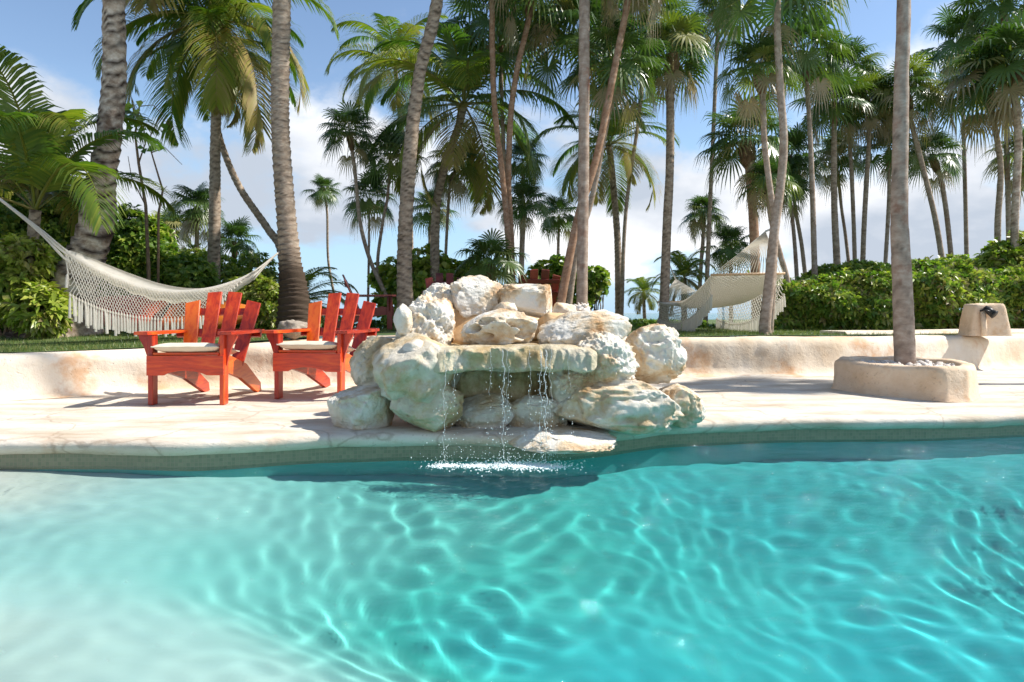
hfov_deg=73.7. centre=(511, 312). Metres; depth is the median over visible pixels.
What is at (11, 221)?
shrub
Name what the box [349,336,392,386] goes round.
boulder
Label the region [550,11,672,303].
fan palm
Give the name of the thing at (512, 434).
water drops
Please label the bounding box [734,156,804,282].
fan palm
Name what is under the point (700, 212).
fan palm
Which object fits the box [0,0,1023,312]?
sky
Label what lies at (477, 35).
fan palm
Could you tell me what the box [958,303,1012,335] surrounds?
light pillar
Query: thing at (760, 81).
fan palm
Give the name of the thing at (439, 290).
boulder
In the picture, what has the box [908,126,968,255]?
fan palm
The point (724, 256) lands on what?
fan palm
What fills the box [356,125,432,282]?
fan palm
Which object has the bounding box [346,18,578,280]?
coconut palm
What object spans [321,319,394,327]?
shrub
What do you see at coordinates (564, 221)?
fan palm
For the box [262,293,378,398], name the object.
adirondack chair
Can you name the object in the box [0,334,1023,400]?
wall
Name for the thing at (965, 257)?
shrub
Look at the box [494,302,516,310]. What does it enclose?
boulder
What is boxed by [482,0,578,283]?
fan palm
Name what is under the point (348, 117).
fan palm
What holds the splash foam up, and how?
on the pool water at (834, 561)
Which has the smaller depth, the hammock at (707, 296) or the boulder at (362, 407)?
the boulder at (362, 407)
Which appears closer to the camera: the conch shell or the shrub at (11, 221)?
the conch shell
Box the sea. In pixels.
[340,313,750,327]
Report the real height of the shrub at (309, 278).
1.616 m
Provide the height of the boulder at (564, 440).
0.118 m
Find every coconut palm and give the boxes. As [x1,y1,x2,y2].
[0,44,179,262]
[4,0,184,352]
[71,0,339,278]
[127,0,305,255]
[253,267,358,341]
[270,0,309,329]
[324,12,458,254]
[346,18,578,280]
[395,0,442,331]
[533,89,680,314]
[624,277,659,318]
[650,250,715,320]
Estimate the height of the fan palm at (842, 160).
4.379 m
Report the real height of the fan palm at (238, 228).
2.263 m
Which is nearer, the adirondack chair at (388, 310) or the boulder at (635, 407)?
the boulder at (635, 407)
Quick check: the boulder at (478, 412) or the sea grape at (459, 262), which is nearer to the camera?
the boulder at (478, 412)
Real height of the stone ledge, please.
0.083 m
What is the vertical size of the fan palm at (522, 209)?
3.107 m
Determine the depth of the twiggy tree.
9.88 m
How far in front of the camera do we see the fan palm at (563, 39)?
11.82 m
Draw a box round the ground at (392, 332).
[0,320,949,352]
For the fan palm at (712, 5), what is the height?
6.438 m
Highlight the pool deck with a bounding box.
[0,367,1023,455]
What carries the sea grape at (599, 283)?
on the ground at (392, 332)
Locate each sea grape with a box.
[367,243,468,320]
[450,254,485,278]
[518,254,611,310]
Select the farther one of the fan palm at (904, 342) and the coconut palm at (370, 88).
the coconut palm at (370, 88)
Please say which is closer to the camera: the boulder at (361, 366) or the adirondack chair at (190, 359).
the boulder at (361, 366)
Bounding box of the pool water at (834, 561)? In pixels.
[0,435,1023,681]
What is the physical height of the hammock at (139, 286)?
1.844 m
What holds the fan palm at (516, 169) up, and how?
on the ground at (392, 332)
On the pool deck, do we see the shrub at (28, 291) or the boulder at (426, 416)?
the boulder at (426, 416)
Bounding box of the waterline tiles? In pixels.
[0,425,1023,466]
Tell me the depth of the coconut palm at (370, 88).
16.59 m
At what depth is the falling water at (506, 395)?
3.87 m
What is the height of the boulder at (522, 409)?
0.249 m
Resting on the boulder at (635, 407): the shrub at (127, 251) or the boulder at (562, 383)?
the boulder at (562, 383)
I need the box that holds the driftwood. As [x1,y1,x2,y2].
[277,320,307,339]
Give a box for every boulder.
[327,385,394,429]
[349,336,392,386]
[389,384,463,431]
[393,304,412,335]
[395,292,455,344]
[402,339,422,351]
[422,283,453,306]
[450,275,503,318]
[455,393,515,427]
[461,308,537,344]
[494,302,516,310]
[497,284,551,316]
[508,395,566,427]
[509,425,616,453]
[537,309,631,344]
[551,380,683,435]
[552,303,576,312]
[553,370,597,394]
[576,331,639,382]
[625,323,687,383]
[659,383,705,428]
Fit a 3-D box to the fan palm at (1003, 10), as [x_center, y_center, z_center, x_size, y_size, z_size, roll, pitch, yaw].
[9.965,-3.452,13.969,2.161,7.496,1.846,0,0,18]
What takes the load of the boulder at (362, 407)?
on the pool deck
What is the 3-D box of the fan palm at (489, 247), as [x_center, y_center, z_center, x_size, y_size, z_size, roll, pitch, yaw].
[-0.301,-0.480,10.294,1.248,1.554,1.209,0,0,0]
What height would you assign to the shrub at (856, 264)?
1.267 m
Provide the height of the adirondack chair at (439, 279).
0.877 m
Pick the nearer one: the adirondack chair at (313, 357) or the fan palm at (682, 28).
the adirondack chair at (313, 357)
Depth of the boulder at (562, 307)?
4.56 m
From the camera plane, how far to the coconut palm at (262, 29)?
11.80 m
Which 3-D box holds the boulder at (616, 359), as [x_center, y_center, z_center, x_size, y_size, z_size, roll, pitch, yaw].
[0.551,0.315,4.168,0.434,0.414,0.409,0,0,0]
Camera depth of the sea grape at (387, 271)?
13.20 m
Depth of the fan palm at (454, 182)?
13.85 m
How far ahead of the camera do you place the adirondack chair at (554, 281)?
10.12 m
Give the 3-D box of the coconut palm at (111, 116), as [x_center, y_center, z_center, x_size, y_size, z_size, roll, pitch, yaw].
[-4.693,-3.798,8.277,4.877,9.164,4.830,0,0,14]
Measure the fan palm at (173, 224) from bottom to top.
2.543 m
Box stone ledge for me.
[819,329,1023,335]
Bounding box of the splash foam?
[420,458,622,476]
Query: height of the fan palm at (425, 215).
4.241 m
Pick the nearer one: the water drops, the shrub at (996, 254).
the water drops
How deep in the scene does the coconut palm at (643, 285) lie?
16.41 m
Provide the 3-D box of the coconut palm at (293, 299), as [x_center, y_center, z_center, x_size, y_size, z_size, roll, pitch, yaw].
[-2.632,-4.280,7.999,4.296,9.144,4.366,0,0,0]
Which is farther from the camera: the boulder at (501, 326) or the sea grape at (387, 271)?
the sea grape at (387, 271)
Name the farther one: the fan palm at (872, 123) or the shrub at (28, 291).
the fan palm at (872, 123)
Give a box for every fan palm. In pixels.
[152,206,200,252]
[162,181,226,256]
[201,215,265,268]
[300,173,342,292]
[317,100,395,327]
[341,171,398,301]
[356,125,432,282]
[412,187,458,242]
[420,138,485,253]
[435,0,571,283]
[448,0,540,283]
[452,228,531,284]
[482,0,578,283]
[493,174,553,274]
[495,137,549,281]
[511,0,642,116]
[532,194,576,253]
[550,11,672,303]
[557,0,684,302]
[576,0,589,304]
[577,0,708,315]
[627,7,720,323]
[677,192,730,309]
[688,0,761,325]
[693,92,795,317]
[696,222,762,322]
[704,0,869,335]
[710,31,805,332]
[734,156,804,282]
[756,122,829,272]
[757,156,816,279]
[765,4,859,275]
[786,63,880,264]
[793,33,887,260]
[807,129,876,262]
[837,68,893,260]
[853,125,930,263]
[866,51,958,257]
[890,0,916,364]
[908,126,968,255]
[911,3,997,253]
[920,34,1023,240]
[942,0,1023,240]
[952,9,1023,326]
[978,124,1023,207]
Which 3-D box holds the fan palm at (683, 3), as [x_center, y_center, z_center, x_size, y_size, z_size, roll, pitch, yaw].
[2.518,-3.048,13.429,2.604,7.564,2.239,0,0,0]
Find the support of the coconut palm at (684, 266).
on the ground at (392, 332)
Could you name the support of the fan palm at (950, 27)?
on the ground at (392, 332)
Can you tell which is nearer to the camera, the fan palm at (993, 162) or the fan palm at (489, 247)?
the fan palm at (489, 247)
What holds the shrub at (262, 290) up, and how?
on the ground at (392, 332)
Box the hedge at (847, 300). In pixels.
[746,255,1023,335]
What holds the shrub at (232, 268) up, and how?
on the ground at (392, 332)
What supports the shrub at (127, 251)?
on the ground at (392, 332)
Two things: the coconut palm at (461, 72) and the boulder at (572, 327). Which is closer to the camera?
the boulder at (572, 327)
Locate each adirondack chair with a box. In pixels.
[134,292,264,404]
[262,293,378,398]
[337,275,395,329]
[422,273,459,293]
[518,269,560,310]
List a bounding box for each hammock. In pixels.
[0,198,279,336]
[657,229,785,336]
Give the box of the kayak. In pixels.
[96,295,259,330]
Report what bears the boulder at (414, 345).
on the rock waterfall
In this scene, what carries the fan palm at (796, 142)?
on the ground at (392, 332)
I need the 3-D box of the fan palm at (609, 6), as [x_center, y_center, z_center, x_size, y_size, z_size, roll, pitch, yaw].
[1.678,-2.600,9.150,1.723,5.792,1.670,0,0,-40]
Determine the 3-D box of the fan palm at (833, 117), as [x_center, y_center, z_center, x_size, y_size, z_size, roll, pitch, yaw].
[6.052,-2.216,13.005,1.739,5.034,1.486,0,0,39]
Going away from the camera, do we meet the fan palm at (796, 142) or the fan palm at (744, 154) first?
the fan palm at (744, 154)
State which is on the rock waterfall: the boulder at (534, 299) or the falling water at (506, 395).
the boulder at (534, 299)
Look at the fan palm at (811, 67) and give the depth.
11.87 m
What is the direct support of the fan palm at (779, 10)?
on the ground at (392, 332)
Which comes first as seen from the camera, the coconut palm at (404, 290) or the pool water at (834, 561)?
the pool water at (834, 561)
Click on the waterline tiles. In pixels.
(71, 459)
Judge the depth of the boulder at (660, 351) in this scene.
4.39 m
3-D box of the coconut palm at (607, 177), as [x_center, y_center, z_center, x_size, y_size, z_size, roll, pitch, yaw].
[1.886,-1.817,13.950,2.661,5.561,3.040,0,0,-41]
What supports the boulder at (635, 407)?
on the pool deck
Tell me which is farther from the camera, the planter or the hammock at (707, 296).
the hammock at (707, 296)
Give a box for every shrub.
[0,182,120,332]
[0,232,77,338]
[96,202,221,327]
[179,243,277,283]
[223,273,279,329]
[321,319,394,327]
[629,318,715,328]
[800,258,890,278]
[923,253,971,266]
[963,230,1023,271]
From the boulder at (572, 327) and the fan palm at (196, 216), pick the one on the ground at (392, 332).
the fan palm at (196, 216)
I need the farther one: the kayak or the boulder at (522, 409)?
the kayak
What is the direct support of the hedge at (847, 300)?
on the ground at (392, 332)
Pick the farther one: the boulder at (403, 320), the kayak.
the kayak
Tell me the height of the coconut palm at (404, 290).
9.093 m
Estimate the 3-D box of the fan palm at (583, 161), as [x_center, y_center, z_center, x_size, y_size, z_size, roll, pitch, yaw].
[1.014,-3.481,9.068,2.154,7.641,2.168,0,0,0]
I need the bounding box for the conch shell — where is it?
[574,302,590,311]
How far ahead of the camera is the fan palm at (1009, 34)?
11.44 m
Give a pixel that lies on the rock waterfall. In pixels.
(418, 375)
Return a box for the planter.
[831,356,980,401]
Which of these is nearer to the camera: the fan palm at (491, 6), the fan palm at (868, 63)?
the fan palm at (491, 6)
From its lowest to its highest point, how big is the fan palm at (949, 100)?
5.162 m
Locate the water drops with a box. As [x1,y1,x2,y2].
[414,355,582,468]
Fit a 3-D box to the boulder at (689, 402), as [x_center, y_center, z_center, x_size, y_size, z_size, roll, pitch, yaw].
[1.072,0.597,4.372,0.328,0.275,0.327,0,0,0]
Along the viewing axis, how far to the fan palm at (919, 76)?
12.90 m
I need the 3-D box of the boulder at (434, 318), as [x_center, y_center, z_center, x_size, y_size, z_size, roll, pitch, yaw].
[-0.553,0.093,4.421,0.374,0.458,0.438,0,0,0]
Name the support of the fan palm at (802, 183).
on the ground at (392, 332)
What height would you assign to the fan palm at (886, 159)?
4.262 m
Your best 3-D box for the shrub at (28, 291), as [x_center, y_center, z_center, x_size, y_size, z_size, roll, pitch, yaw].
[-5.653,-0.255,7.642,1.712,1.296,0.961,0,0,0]
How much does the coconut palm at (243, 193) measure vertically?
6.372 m
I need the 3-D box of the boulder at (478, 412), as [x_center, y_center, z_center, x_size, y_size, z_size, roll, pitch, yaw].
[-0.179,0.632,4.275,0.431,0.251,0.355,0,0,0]
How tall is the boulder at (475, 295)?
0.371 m
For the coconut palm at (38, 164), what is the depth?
7.42 m
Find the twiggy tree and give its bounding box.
[123,100,176,282]
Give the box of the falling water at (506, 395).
[442,350,570,463]
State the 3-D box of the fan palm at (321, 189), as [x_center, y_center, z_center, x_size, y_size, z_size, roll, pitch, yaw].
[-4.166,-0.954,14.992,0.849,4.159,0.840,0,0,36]
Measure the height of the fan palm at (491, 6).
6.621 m
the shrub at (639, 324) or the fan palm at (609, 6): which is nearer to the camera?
the fan palm at (609, 6)
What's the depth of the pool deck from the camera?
4.60 m

